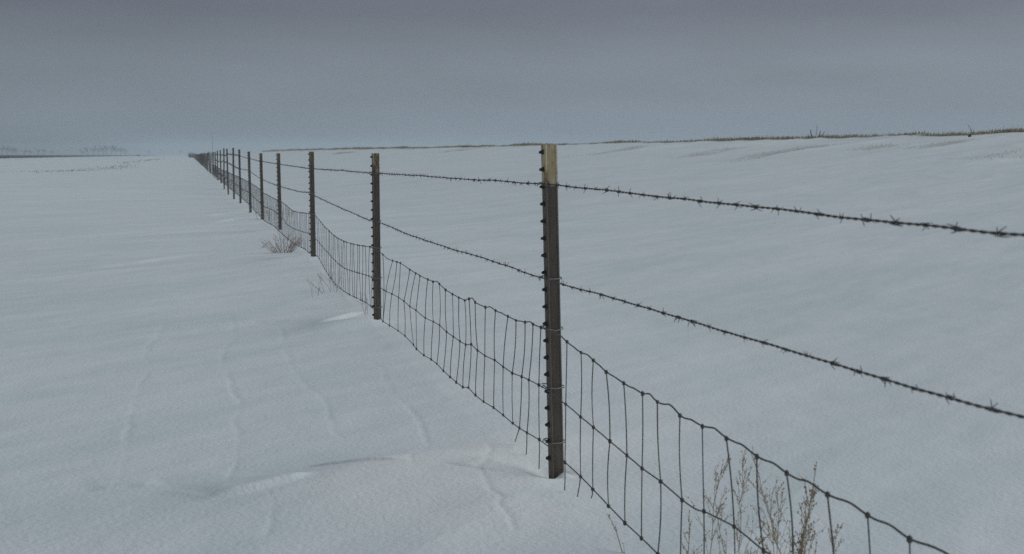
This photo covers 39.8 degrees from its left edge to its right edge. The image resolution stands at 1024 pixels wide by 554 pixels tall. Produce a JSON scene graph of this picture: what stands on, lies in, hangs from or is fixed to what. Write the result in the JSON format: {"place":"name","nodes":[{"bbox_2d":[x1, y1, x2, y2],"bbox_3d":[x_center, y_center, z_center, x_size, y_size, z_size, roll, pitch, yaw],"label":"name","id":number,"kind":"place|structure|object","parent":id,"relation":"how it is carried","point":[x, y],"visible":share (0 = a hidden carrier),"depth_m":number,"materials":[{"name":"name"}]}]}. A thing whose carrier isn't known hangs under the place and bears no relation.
{"place":"outdoors","nodes":[
{"label":"outdoors","id":0,"kind":"place"},
{"bbox_2d":[0,132,1023,553],"bbox_3d":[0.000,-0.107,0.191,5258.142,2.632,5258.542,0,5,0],"label":"snow field","id":1,"kind":"structure","parent":0,"point":[188,364],"depth_m":7.40,"materials":[{"name":"white snow"}]},
{"bbox_2d":[0,155,153,157],"bbox_3d":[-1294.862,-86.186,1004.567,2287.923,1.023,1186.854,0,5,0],"label":"stubble rows","id":2,"kind":"object","parent":1,"relation":"on","point":[23,156],"visible":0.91,"depth_m":707.22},
{"bbox_2d":[20,156,231,172],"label":"scrub grass","id":3,"kind":"structure","parent":1,"relation":"on","point":[111,166],"depth_m":110.89,"materials":[{"name":"plant"}]},
{"bbox_2d":[219,150,221,182],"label":"fence post","id":4,"kind":"object","parent":1,"relation":"on","point":[220,165],"visible":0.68,"depth_m":53.46,"materials":[{"name":"metal"}]},
{"bbox_2d":[223,148,224,188],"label":"fence post","id":5,"kind":"object","parent":1,"relation":"on","point":[224,165],"visible":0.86,"depth_m":48.15,"materials":[{"name":"metal"}]},
{"bbox_2d":[226,149,228,194],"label":"fence post","id":6,"kind":"object","parent":1,"relation":"on","point":[227,170],"visible":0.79,"depth_m":43.64,"materials":[{"name":"metal"}]},
{"bbox_2d":[232,148,234,198],"bbox_3d":[-7.397,-2.553,37.557,0.069,1.750,0.067,-1,6,-14],"label":"fence post","id":7,"kind":"object","parent":1,"relation":"on","point":[233,177],"visible":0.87,"depth_m":37.53,"materials":[{"name":"metal"}]},
{"bbox_2d":[238,149,241,202],"bbox_3d":[-6.312,-2.082,32.802,0.070,1.750,0.067,-1,5,-11],"label":"fence post","id":8,"kind":"object","parent":1,"relation":"on","point":[239,164],"visible":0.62,"depth_m":32.76,"materials":[{"name":"metal"}]},
{"bbox_2d":[247,152,251,212],"bbox_3d":[-5.073,-1.550,27.371,0.070,1.750,0.068,-3,5,-19],"label":"fence post","id":9,"kind":"object","parent":1,"relation":"on","point":[249,180],"visible":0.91,"depth_m":27.33,"materials":[{"name":"metal"}]},
{"bbox_2d":[259,153,263,219],"bbox_3d":[-4.026,-1.116,22.773,0.070,1.750,0.067,-1,5,-6],"label":"fence post","id":10,"kind":"object","parent":1,"relation":"on","point":[261,176],"visible":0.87,"depth_m":22.72,"materials":[{"name":"metal"}]},
{"bbox_2d":[254,207,292,219],"bbox_3d":[-3.763,-1.004,22.421,0.630,0.264,0.357,0,5,0],"label":"dry weed","id":11,"kind":"object","parent":1,"relation":"on","point":[269,213],"visible":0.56,"depth_m":22.30,"materials":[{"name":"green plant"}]},
{"bbox_2d":[276,153,281,229],"bbox_3d":[-3.005,-0.723,18.288,0.069,1.750,0.067,-2,5,-11],"label":"fence post","id":12,"kind":"object","parent":1,"relation":"on","point":[278,180],"visible":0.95,"depth_m":18.24,"materials":[{"name":"metal"}]},
{"bbox_2d":[262,229,302,252],"bbox_3d":[-2.294,-0.351,14.132,0.456,0.261,0.307,-1,5,-12],"label":"twig shrub","id":13,"kind":"object","parent":1,"relation":"on","point":[291,246],"visible":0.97,"depth_m":14.14,"materials":[{"name":"brown plant"}]},
{"bbox_2d":[308,152,315,256],"bbox_3d":[-1.879,-0.304,13.331,0.069,1.750,0.068,-1,5,-13],"label":"fence post","id":14,"kind":"object","parent":1,"relation":"on","point":[312,191],"visible":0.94,"depth_m":13.28,"materials":[{"name":"metal"}]},
{"bbox_2d":[315,268,340,293],"bbox_3d":[-1.372,0.038,10.396,0.226,0.205,0.312,0,5,0],"label":"dry stalk","id":15,"kind":"object","parent":1,"relation":"on","point":[325,283],"visible":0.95,"depth_m":10.44,"materials":[{"name":"plant"}]},
{"bbox_2d":[369,153,381,319],"bbox_3d":[-0.837,0.112,8.747,0.069,1.750,0.067,-1,5,-13],"label":"fence post","id":16,"kind":"object","parent":1,"relation":"on","point":[375,209],"visible":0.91,"depth_m":8.70,"materials":[{"name":"metal"}]},
{"bbox_2d":[537,144,564,478],"bbox_3d":[0.136,0.456,4.510,0.069,1.750,0.067,-3,5,-13],"label":"fence post","id":17,"kind":"object","parent":1,"relation":"on","point":[551,307],"visible":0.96,"depth_m":4.47,"materials":[{"name":"metal"}]},
{"bbox_2d":[193,157,948,553],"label":"woven wire mesh","id":18,"kind":"object","parent":17,"relation":"attached to","point":[217,173],"visible":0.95,"depth_m":4.53,"materials":[{"name":"metal"}]},
{"bbox_2d":[198,156,1023,418],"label":"barbed wire","id":19,"kind":"object","parent":17,"relation":"attached to","point":[946,396],"visible":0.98,"depth_m":2.80,"materials":[{"name":"metal"}]},
{"bbox_2d":[201,153,1023,236],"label":"barbed wire","id":20,"kind":"object","parent":17,"relation":"attached to","point":[999,233],"visible":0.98,"depth_m":2.76,"materials":[{"name":"metal"}]},
{"bbox_2d":[606,514,623,552],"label":"dry weed","id":21,"kind":"object","parent":1,"relation":"on","point":[616,533],"visible":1,"depth_m":3.67,"materials":[{"name":"brown plant"}]},
{"bbox_2d":[262,126,1023,151],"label":"winter grass","id":22,"kind":"structure","parent":1,"relation":"on","point":[792,137],"depth_m":82.98,"materials":[{"name":"grey plant"}]},
{"bbox_2d":[681,509,702,553],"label":"dry weed","id":23,"kind":"object","parent":1,"relation":"on","point":[693,550],"visible":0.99,"depth_m":3.50,"materials":[{"name":"brown plant"}]},
{"bbox_2d":[687,454,731,553],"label":"dry weed","id":24,"kind":"object","parent":1,"relation":"on","point":[715,474],"visible":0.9,"depth_m":3.40,"materials":[{"name":"brown plant"}]},
{"bbox_2d":[702,485,742,553],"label":"dry weed","id":25,"kind":"object","parent":1,"relation":"on","point":[721,539],"visible":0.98,"depth_m":3.33,"materials":[{"name":"brown plant"}]},
{"bbox_2d":[730,450,756,553],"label":"dry weed","id":26,"kind":"object","parent":1,"relation":"on","point":[743,458],"visible":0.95,"depth_m":3.47,"materials":[{"name":"brown plant"}]},
{"bbox_2d":[746,516,768,553],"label":"dry weed","id":27,"kind":"object","parent":1,"relation":"on","point":[759,542],"visible":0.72,"depth_m":3.23,"materials":[{"name":"brown plant"}]},
{"bbox_2d":[752,494,784,553],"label":"dry weed","id":28,"kind":"object","parent":1,"relation":"on","point":[774,540],"visible":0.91,"depth_m":3.14,"materials":[{"name":"brown plant"}]},
{"bbox_2d":[747,476,797,552],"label":"dry weed","id":29,"kind":"object","parent":1,"relation":"on","point":[780,511],"visible":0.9,"depth_m":3.26,"materials":[{"name":"brown plant"}]},
{"bbox_2d":[742,447,816,553],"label":"dry weed","id":30,"kind":"object","parent":1,"relation":"on","point":[764,501],"visible":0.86,"depth_m":3.17,"materials":[{"name":"brown plant"}]},
{"bbox_2d":[778,462,822,553],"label":"dry weed","id":31,"kind":"object","parent":1,"relation":"on","point":[802,541],"visible":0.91,"depth_m":3.02,"materials":[{"name":"brown plant"}]},
{"bbox_2d":[828,523,843,551],"bbox_3d":[0.690,0.662,3.082,0.070,0.260,0.044,1,5,14],"label":"dry weed","id":32,"kind":"object","parent":1,"relation":"on","point":[837,532],"visible":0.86,"depth_m":3.06,"materials":[{"name":"brown plant"}]},
{"bbox_2d":[0,0,1023,154],"label":"sky","id":33,"kind":"structure","parent":0,"point":[161,77],"materials":[{"name":"grey"}]},
{"bbox_2d":[561,138,1020,161],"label":"stray grass","id":34,"kind":"structure","parent":0,"point":[834,144],"depth_m":50.12,"materials":[{"name":"plant"}]}
]}

